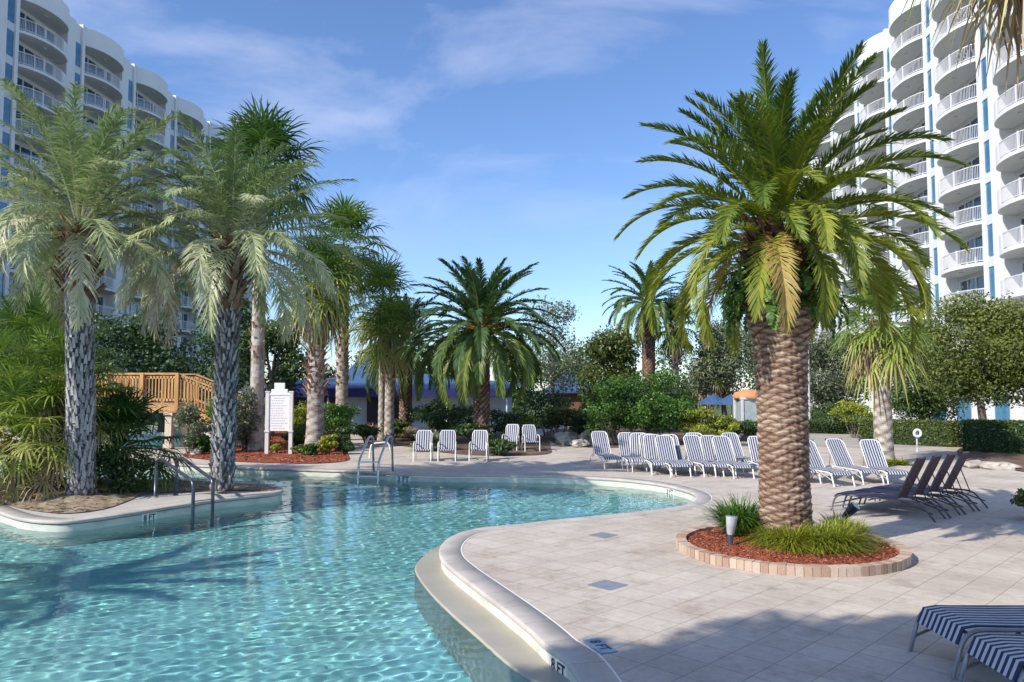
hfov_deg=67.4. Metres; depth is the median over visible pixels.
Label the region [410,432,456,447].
bush
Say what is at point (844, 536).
liriope clump
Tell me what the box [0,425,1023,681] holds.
ground
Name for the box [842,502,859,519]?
landscape spotlight
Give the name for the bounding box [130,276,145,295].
sliding door
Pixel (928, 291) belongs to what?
sliding door
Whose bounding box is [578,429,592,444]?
rock
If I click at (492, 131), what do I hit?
sky
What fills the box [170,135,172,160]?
strip window
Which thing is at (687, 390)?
broadleaf tree
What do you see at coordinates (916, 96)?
sliding door
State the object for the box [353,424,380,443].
bush
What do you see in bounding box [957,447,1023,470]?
planting bed
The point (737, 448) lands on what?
sun lounger
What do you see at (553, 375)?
feathery tree
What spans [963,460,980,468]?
rock
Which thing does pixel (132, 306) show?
sliding door
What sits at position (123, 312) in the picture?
strip window
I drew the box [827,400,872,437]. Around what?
bush
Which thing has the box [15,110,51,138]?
sliding door
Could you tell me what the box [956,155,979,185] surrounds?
sliding door
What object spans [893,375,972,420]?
bush
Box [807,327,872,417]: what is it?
oak tree
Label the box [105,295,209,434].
broadleaf tree
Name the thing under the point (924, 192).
sliding door
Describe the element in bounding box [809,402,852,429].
bush
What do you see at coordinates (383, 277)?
fan palm
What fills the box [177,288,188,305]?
sliding door
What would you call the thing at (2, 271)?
strip window
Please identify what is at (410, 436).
ornamental grass
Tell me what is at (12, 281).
sliding door
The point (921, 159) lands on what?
sliding door
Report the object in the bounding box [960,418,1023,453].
hedge
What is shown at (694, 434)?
sun lounger
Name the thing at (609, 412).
round shrub
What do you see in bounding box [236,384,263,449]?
bush
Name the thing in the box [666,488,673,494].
depth marker
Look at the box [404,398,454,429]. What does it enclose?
bush
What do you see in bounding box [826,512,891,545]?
liriope clump
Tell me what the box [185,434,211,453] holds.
bush
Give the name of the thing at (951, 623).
sun lounger
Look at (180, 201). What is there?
sliding door
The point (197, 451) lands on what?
rock
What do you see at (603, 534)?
deck inlay
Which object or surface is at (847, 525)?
liriope clump
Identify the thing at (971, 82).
sliding door
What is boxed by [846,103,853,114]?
sliding door
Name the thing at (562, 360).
broadleaf tree
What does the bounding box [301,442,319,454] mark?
bush
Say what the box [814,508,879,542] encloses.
liriope clump
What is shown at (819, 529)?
liriope clump
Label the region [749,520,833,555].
liriope clump
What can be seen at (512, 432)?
striped chair
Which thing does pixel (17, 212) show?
sliding door
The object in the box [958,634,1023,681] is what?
sun lounger
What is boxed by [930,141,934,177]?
strip window
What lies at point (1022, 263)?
sliding door
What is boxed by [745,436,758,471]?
sun lounger
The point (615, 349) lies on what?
magnolia tree
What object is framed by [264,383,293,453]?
rules board
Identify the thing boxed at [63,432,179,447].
channel water
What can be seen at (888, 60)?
strip window
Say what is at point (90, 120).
sliding door
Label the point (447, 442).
striped chair
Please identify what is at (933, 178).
strip window
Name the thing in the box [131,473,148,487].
bush
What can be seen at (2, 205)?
strip window
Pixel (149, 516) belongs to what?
depth marker
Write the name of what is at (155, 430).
channel wall
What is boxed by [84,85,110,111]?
sliding door
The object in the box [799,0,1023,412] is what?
hotel tower
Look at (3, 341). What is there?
fan palm shrub
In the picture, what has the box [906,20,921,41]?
sliding door
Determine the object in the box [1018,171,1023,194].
sliding door
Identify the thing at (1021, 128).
sliding door
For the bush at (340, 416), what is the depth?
32.66 m
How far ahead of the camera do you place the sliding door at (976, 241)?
56.70 m
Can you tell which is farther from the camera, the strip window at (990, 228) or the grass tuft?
the strip window at (990, 228)
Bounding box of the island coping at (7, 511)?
[0,475,282,523]
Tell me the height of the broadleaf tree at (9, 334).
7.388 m
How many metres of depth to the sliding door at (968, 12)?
57.99 m
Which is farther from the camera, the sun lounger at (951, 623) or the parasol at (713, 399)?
the parasol at (713, 399)
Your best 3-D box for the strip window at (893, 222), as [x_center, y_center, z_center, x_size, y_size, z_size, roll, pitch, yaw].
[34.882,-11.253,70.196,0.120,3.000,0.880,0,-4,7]
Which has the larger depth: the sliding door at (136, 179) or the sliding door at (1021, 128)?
the sliding door at (136, 179)
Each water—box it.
[0,468,692,681]
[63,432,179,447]
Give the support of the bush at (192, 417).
on the planting bed at (250, 458)
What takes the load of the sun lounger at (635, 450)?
on the ground at (668, 613)
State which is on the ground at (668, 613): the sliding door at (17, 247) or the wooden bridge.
the wooden bridge
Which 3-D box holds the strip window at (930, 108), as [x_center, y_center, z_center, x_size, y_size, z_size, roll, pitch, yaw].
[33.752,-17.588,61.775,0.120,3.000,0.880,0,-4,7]
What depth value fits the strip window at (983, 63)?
53.05 m
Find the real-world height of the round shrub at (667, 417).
3.386 m
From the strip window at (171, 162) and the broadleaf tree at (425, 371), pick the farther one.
the strip window at (171, 162)
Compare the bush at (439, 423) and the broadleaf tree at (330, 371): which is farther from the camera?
the broadleaf tree at (330, 371)
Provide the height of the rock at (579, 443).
0.364 m
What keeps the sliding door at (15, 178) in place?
in the hotel tower at (50, 50)
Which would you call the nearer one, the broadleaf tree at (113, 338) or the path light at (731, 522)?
the path light at (731, 522)
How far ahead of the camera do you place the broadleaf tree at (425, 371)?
63.67 m
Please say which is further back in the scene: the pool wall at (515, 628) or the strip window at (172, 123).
the strip window at (172, 123)
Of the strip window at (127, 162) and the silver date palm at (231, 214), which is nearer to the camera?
the silver date palm at (231, 214)
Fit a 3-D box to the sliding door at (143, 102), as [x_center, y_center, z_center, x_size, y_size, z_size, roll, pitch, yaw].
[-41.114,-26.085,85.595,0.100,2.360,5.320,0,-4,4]
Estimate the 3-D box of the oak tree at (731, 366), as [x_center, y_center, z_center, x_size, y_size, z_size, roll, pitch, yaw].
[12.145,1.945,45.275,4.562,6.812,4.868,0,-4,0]
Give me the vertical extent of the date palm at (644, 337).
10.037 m
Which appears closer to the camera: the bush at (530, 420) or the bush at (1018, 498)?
the bush at (1018, 498)
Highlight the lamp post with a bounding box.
[808,350,810,418]
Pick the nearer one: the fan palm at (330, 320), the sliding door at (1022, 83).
the fan palm at (330, 320)
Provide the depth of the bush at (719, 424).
32.51 m
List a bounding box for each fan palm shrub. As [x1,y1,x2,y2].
[0,277,135,475]
[0,318,143,496]
[0,324,63,485]
[0,353,108,504]
[32,377,197,495]
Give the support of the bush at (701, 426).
on the ground at (668, 613)
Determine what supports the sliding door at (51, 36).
in the hotel tower at (50, 50)
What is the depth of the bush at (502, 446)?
27.88 m
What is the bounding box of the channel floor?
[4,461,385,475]
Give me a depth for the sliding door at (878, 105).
76.11 m
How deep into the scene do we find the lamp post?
42.22 m
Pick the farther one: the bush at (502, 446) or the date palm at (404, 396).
the date palm at (404, 396)
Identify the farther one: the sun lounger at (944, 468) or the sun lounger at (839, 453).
the sun lounger at (839, 453)
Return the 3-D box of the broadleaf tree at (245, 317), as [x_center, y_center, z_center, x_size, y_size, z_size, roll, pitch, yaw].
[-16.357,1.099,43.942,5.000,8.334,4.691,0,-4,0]
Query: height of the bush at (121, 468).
1.242 m
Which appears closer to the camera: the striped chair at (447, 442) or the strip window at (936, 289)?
the striped chair at (447, 442)
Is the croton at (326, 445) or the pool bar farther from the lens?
the pool bar
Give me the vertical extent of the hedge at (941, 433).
1.143 m
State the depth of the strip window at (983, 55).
53.12 m
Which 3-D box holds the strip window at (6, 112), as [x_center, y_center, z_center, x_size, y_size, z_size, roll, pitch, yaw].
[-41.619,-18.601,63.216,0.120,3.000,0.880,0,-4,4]
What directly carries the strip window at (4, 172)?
in the hotel tower at (50, 50)
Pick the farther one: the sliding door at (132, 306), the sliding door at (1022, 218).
the sliding door at (132, 306)
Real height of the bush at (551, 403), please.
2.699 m
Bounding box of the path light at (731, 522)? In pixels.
[726,515,737,545]
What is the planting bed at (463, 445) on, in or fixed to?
on the ground at (668, 613)
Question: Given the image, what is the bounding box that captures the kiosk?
[732,389,756,439]
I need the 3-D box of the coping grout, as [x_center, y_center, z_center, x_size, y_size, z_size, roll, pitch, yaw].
[-10.492,3.289,13.438,27.169,0.062,23.198,-1,-4,14]
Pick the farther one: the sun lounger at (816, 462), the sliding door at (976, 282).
the sliding door at (976, 282)
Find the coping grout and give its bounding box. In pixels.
[238,466,682,663]
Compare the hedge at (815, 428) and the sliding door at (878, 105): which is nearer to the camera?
the hedge at (815, 428)
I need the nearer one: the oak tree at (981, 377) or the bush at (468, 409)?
the oak tree at (981, 377)
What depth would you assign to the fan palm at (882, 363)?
24.96 m
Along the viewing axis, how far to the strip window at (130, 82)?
81.42 m
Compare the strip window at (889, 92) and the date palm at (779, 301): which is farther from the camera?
the strip window at (889, 92)
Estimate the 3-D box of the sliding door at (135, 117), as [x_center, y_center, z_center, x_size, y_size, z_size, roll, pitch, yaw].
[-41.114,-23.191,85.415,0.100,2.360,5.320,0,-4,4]
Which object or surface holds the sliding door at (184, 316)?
in the hotel tower at (50, 50)
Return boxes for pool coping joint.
[461,489,711,681]
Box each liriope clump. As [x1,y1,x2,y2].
[737,521,794,550]
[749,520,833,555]
[754,517,831,552]
[780,521,857,556]
[796,518,865,552]
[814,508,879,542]
[815,517,886,555]
[823,512,888,551]
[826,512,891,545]
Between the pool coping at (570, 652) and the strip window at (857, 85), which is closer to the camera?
the pool coping at (570, 652)
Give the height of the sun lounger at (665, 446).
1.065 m
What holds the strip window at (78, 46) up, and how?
in the hotel tower at (50, 50)
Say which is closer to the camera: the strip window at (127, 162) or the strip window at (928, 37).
the strip window at (928, 37)
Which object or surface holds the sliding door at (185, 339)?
in the hotel tower at (50, 50)
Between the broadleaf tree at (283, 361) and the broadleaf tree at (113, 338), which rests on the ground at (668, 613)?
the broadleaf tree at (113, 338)
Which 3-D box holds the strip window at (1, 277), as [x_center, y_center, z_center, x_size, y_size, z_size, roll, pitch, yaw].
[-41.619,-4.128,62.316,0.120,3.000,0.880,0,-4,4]
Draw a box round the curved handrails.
[152,457,214,519]
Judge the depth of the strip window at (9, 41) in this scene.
63.61 m
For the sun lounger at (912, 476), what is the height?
1.153 m
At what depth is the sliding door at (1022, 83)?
50.05 m
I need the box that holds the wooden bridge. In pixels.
[52,373,248,449]
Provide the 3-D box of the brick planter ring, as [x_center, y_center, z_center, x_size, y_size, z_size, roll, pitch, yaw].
[4.163,3.090,11.566,3.316,0.140,3.316,0,-4,0]
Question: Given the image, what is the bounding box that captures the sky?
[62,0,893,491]
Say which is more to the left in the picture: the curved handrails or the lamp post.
the curved handrails
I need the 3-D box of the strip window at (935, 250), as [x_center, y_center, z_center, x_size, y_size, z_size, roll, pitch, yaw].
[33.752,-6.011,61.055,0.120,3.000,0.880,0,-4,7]
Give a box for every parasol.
[698,394,721,417]
[716,394,732,416]
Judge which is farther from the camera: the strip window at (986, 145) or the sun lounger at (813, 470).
the strip window at (986, 145)
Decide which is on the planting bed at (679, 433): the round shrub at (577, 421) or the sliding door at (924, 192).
the round shrub at (577, 421)
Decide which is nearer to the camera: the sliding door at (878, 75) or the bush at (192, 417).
the bush at (192, 417)
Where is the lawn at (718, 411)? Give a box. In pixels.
[4,391,872,424]
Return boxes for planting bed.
[183,431,349,462]
[365,432,551,455]
[543,426,716,446]
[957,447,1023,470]
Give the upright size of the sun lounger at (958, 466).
1.153 m
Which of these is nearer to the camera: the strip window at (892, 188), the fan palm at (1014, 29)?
the fan palm at (1014, 29)
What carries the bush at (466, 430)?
on the planting bed at (463, 445)
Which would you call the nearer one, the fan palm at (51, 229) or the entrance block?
the fan palm at (51, 229)
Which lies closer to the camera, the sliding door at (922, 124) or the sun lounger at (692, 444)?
the sun lounger at (692, 444)
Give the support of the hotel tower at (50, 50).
on the ground at (668, 613)
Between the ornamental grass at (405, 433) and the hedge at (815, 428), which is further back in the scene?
the hedge at (815, 428)
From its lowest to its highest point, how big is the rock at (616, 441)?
0.478 m
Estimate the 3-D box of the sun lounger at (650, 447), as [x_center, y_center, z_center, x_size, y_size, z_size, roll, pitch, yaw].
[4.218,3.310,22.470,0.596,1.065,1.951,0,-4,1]
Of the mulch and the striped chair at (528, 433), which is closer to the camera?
the mulch
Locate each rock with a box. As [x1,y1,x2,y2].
[190,448,204,454]
[554,432,576,445]
[572,439,589,447]
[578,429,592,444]
[608,435,617,444]
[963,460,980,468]
[978,461,1022,470]
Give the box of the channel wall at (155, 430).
[64,428,209,466]
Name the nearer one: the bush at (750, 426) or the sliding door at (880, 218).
the bush at (750, 426)
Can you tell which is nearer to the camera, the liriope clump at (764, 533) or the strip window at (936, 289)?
the liriope clump at (764, 533)
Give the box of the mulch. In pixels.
[687,528,899,564]
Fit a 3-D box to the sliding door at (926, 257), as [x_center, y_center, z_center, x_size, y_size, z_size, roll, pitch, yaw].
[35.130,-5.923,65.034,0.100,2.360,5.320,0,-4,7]
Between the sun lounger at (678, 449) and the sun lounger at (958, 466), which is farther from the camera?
the sun lounger at (678, 449)
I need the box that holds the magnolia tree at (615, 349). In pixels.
[569,323,642,432]
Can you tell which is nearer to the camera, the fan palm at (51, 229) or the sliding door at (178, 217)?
the fan palm at (51, 229)
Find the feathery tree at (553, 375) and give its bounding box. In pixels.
[519,295,594,424]
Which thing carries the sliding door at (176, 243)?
in the hotel tower at (50, 50)
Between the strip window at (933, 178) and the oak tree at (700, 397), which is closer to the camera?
the oak tree at (700, 397)
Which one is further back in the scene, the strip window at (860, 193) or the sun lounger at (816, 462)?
the strip window at (860, 193)
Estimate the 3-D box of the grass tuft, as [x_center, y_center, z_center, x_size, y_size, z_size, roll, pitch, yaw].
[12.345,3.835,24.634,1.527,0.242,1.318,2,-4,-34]
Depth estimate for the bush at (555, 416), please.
36.47 m
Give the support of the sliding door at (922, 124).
in the hotel tower at (981, 199)
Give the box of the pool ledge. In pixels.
[415,545,569,681]
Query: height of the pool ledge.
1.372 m
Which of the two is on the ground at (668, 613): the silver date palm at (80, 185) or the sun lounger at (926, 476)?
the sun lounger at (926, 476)
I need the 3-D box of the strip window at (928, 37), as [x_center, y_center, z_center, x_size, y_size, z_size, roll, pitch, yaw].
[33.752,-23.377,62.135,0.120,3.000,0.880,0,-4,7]
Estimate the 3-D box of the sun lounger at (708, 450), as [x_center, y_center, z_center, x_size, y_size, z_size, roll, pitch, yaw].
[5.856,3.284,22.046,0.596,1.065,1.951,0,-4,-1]
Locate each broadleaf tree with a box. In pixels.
[0,300,64,435]
[0,311,22,370]
[94,308,167,424]
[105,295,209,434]
[182,293,266,410]
[237,317,307,433]
[279,356,335,379]
[333,350,368,375]
[414,344,451,375]
[490,338,550,415]
[539,348,640,409]
[639,342,700,411]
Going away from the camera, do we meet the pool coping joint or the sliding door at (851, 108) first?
the pool coping joint
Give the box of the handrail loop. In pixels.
[369,442,390,457]
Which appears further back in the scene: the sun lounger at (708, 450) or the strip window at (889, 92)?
the strip window at (889, 92)
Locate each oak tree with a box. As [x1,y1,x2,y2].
[683,316,753,416]
[734,326,755,390]
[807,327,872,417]
[891,315,970,419]
[906,286,1023,418]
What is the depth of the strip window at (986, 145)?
52.70 m
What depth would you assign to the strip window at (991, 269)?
52.16 m
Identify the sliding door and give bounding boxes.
[9,278,43,300]
[11,212,47,238]
[11,247,45,270]
[13,178,48,200]
[14,143,50,172]
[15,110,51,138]
[17,76,52,107]
[18,43,53,76]
[19,10,54,44]
[83,114,102,137]
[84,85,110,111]
[85,56,110,81]
[95,296,103,315]
[129,302,143,322]
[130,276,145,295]
[132,200,152,212]
[133,171,153,191]
[134,145,154,163]
[135,117,154,139]
[136,91,155,113]
[171,336,187,354]
[172,312,187,329]
[174,239,186,254]
[175,193,190,207]
[176,143,190,159]
[176,216,190,231]
[177,120,190,137]
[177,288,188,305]
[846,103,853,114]
[873,65,883,79]
[874,94,884,111]
[875,124,885,140]
[876,184,887,194]
[877,217,888,232]
[879,246,889,261]
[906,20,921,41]
[907,53,922,74]
[908,87,923,108]
[909,120,925,143]
[910,158,926,177]
[912,224,928,245]
[914,188,927,209]
[914,257,929,281]
[915,291,930,315]
[952,5,972,27]
[952,39,974,67]
[953,77,976,105]
[955,115,978,145]
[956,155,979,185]
[957,194,981,224]
[959,234,982,265]
[960,274,984,303]
[1014,83,1023,100]
[1016,126,1023,147]
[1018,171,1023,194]
[1019,216,1023,240]
[1021,261,1023,290]
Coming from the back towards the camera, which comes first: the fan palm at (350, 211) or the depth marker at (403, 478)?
the fan palm at (350, 211)
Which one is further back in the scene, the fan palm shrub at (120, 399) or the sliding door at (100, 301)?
the sliding door at (100, 301)
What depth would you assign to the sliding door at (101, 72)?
76.67 m
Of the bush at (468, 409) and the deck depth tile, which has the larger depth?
the bush at (468, 409)
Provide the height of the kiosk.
2.400 m
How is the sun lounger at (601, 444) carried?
on the ground at (668, 613)
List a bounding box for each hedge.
[808,419,861,433]
[857,418,961,446]
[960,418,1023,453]
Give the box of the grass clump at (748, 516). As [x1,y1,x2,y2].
[683,490,771,535]
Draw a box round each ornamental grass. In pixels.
[395,423,419,437]
[401,429,421,440]
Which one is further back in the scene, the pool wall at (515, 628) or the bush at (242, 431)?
the bush at (242, 431)
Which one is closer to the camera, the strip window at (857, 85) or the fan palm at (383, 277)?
the fan palm at (383, 277)
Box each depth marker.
[142,512,156,520]
[396,476,410,480]
[550,654,566,677]
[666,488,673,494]
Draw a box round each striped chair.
[413,430,432,461]
[437,430,456,461]
[469,430,488,461]
[502,424,519,450]
[521,425,539,451]
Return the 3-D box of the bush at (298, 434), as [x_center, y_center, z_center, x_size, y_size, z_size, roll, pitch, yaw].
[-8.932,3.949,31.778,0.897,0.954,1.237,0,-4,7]
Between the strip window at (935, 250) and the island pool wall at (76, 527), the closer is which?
the island pool wall at (76, 527)
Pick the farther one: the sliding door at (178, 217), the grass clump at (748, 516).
the sliding door at (178, 217)
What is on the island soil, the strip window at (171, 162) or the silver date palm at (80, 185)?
the silver date palm at (80, 185)
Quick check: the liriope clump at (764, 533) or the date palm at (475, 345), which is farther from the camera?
the date palm at (475, 345)
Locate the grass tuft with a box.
[886,457,915,465]
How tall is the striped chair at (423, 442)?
1.019 m
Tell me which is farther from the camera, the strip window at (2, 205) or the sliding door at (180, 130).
the sliding door at (180, 130)
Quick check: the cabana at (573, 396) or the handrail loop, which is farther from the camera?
the cabana at (573, 396)
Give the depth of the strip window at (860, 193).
79.44 m
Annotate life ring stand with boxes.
[913,429,921,451]
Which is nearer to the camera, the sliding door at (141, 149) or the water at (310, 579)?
the water at (310, 579)
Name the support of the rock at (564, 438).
on the planting bed at (679, 433)
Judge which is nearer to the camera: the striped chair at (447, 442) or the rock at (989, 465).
the rock at (989, 465)
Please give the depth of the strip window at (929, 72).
62.00 m
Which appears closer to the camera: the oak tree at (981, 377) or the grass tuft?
the grass tuft
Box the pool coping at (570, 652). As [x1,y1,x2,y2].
[3,459,710,681]
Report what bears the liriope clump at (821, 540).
on the mulch
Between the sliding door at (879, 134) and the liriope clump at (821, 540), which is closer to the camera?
the liriope clump at (821, 540)
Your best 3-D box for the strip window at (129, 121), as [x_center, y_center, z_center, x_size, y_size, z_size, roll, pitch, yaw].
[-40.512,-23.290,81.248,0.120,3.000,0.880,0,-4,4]
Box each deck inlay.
[587,580,627,589]
[590,532,616,537]
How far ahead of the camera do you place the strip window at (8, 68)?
63.38 m
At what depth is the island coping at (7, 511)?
15.25 m
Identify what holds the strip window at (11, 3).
in the hotel tower at (50, 50)
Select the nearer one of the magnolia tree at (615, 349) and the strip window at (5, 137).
the magnolia tree at (615, 349)
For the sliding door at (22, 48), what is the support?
in the hotel tower at (50, 50)
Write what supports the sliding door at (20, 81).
in the hotel tower at (50, 50)
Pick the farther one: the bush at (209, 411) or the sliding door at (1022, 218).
the sliding door at (1022, 218)
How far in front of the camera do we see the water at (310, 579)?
10.19 m
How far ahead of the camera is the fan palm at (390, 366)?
34.62 m
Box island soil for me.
[0,477,274,512]
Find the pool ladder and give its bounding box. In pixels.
[357,435,394,481]
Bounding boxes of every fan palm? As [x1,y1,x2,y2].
[11,205,102,433]
[190,93,330,449]
[268,229,370,448]
[289,190,400,436]
[342,252,428,440]
[348,287,429,442]
[650,291,701,430]
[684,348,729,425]
[826,259,950,459]
[896,0,1023,102]
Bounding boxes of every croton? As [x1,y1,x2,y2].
[270,443,280,452]
[317,434,338,453]
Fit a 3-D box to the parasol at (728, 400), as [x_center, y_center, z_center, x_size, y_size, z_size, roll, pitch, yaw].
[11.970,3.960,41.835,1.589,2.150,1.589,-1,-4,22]
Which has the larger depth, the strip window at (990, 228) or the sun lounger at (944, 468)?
the strip window at (990, 228)
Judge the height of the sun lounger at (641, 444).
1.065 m
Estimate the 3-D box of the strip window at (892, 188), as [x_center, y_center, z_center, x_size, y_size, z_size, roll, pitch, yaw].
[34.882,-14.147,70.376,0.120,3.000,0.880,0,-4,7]
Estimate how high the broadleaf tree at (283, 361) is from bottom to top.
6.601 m
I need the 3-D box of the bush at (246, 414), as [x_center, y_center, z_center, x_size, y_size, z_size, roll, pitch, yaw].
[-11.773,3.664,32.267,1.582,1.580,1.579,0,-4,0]
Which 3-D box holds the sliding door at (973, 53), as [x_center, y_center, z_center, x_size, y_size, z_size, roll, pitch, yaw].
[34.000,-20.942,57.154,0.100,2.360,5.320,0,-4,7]
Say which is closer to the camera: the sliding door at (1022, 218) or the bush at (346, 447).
the bush at (346, 447)
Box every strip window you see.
[0,167,7,203]
[0,202,5,238]
[0,274,2,308]
[1,132,8,168]
[1,239,4,273]
[3,97,10,134]
[4,63,11,99]
[6,28,13,65]
[7,0,14,31]
[74,73,79,104]
[75,42,80,74]
[121,303,125,325]
[125,162,129,184]
[127,107,131,133]
[128,80,132,108]
[169,159,172,182]
[170,110,173,136]
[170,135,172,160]
[857,85,858,113]
[859,177,861,194]
[887,47,889,80]
[888,79,890,109]
[889,109,891,140]
[890,142,892,172]
[891,171,893,203]
[892,203,894,229]
[892,238,895,265]
[925,0,929,37]
[927,34,930,71]
[928,69,931,106]
[929,105,932,141]
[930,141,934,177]
[931,176,935,212]
[933,212,936,248]
[934,248,937,284]
[935,284,938,319]
[980,23,985,60]
[981,57,986,101]
[983,99,988,142]
[984,140,990,183]
[986,182,991,225]
[988,224,993,267]
[989,266,994,300]
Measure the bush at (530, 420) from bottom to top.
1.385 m
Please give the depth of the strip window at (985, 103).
52.85 m
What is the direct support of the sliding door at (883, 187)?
in the hotel tower at (981, 199)
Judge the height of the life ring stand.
0.900 m
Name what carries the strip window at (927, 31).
in the hotel tower at (981, 199)
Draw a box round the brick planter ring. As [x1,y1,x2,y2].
[676,524,911,577]
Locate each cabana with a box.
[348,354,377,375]
[545,372,595,418]
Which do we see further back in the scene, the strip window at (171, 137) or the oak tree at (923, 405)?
the strip window at (171, 137)
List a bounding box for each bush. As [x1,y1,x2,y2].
[93,442,155,492]
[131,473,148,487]
[169,401,212,454]
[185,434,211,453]
[205,398,237,438]
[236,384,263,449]
[238,411,248,421]
[281,425,305,446]
[290,445,303,453]
[293,401,306,444]
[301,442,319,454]
[306,402,360,445]
[323,427,354,442]
[335,440,354,453]
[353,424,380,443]
[380,419,409,438]
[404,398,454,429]
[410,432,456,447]
[415,410,469,432]
[446,404,472,424]
[449,422,496,445]
[467,408,537,438]
[487,438,517,454]
[496,410,544,437]
[521,384,573,435]
[540,405,580,433]
[677,406,716,434]
[704,415,740,435]
[732,419,757,440]
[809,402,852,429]
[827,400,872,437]
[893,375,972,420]
[1009,488,1023,507]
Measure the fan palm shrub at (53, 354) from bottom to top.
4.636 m
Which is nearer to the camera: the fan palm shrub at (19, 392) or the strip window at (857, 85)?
the fan palm shrub at (19, 392)
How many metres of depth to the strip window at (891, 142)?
70.67 m
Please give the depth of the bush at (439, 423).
35.53 m
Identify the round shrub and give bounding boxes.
[567,404,598,434]
[579,373,655,445]
[625,367,700,433]
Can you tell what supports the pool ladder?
on the pool coping at (570, 652)
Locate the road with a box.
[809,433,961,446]
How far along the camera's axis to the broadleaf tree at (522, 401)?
64.64 m
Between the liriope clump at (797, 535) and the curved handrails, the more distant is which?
the curved handrails
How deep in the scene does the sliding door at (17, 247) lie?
65.57 m
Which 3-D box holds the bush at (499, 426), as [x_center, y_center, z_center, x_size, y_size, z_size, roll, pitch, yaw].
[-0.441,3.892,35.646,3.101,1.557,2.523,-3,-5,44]
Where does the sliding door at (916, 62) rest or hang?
in the hotel tower at (981, 199)
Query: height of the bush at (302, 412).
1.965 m
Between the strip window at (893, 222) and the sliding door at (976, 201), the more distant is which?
the strip window at (893, 222)
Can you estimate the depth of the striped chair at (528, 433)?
30.23 m
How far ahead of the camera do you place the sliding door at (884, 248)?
74.51 m
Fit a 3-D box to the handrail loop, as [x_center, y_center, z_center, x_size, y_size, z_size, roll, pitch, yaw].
[-4.620,3.842,27.123,0.865,0.574,0.076,0,-4,-7]
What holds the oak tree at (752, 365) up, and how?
on the lawn at (718, 411)
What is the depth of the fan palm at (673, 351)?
44.69 m
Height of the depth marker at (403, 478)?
0.230 m
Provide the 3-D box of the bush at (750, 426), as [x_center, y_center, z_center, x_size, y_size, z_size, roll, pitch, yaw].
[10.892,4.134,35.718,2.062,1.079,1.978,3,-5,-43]
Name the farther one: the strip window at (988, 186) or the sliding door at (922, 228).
the sliding door at (922, 228)
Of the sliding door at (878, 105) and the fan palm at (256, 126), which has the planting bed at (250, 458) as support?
the fan palm at (256, 126)
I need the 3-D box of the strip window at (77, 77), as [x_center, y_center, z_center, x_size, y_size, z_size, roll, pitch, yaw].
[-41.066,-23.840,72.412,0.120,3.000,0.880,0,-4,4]
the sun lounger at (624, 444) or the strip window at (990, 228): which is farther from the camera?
the strip window at (990, 228)
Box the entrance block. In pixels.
[891,373,1023,428]
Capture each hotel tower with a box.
[0,0,256,405]
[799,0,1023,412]
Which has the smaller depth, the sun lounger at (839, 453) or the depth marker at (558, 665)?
the depth marker at (558, 665)
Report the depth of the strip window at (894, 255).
70.03 m
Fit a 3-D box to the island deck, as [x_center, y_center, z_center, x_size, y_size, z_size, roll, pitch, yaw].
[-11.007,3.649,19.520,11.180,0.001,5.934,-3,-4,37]
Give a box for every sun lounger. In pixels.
[589,431,622,468]
[616,432,646,471]
[629,433,652,471]
[637,434,671,474]
[641,434,672,475]
[653,435,691,477]
[658,434,695,475]
[680,435,724,476]
[684,433,713,471]
[697,435,736,477]
[709,436,754,478]
[721,433,751,471]
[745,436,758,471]
[809,440,855,486]
[809,468,821,483]
[821,438,884,484]
[830,456,945,521]
[847,455,960,517]
[857,439,908,483]
[863,453,974,514]
[879,451,988,510]
[908,605,1023,679]
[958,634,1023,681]
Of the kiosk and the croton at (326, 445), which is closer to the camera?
the croton at (326, 445)
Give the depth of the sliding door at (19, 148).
66.89 m
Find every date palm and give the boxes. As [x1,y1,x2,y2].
[0,77,237,495]
[70,110,365,489]
[352,292,452,429]
[399,255,566,441]
[600,260,697,430]
[613,38,971,534]
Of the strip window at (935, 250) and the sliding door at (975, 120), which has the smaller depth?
the sliding door at (975, 120)
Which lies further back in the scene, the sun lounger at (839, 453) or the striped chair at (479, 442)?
the striped chair at (479, 442)
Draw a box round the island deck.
[0,478,268,517]
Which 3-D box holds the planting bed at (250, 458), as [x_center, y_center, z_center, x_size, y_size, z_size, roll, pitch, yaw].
[-10.838,4.599,35.113,6.416,0.001,22.183,1,-4,-17]
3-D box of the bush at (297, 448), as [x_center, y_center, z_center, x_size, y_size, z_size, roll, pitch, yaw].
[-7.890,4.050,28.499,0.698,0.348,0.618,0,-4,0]
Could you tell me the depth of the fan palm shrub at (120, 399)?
18.30 m
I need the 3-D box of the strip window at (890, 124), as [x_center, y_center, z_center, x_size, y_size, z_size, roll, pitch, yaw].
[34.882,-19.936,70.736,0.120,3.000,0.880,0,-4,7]
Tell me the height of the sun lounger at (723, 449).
1.065 m
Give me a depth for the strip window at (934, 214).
61.26 m
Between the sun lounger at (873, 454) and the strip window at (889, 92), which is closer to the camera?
the sun lounger at (873, 454)
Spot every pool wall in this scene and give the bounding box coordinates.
[0,464,695,681]
[0,493,281,531]
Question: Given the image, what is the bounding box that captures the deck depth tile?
[583,638,617,653]
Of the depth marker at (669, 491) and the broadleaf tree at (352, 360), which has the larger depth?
the broadleaf tree at (352, 360)
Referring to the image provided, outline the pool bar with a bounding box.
[264,374,519,429]
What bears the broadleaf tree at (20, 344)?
on the ground at (668, 613)

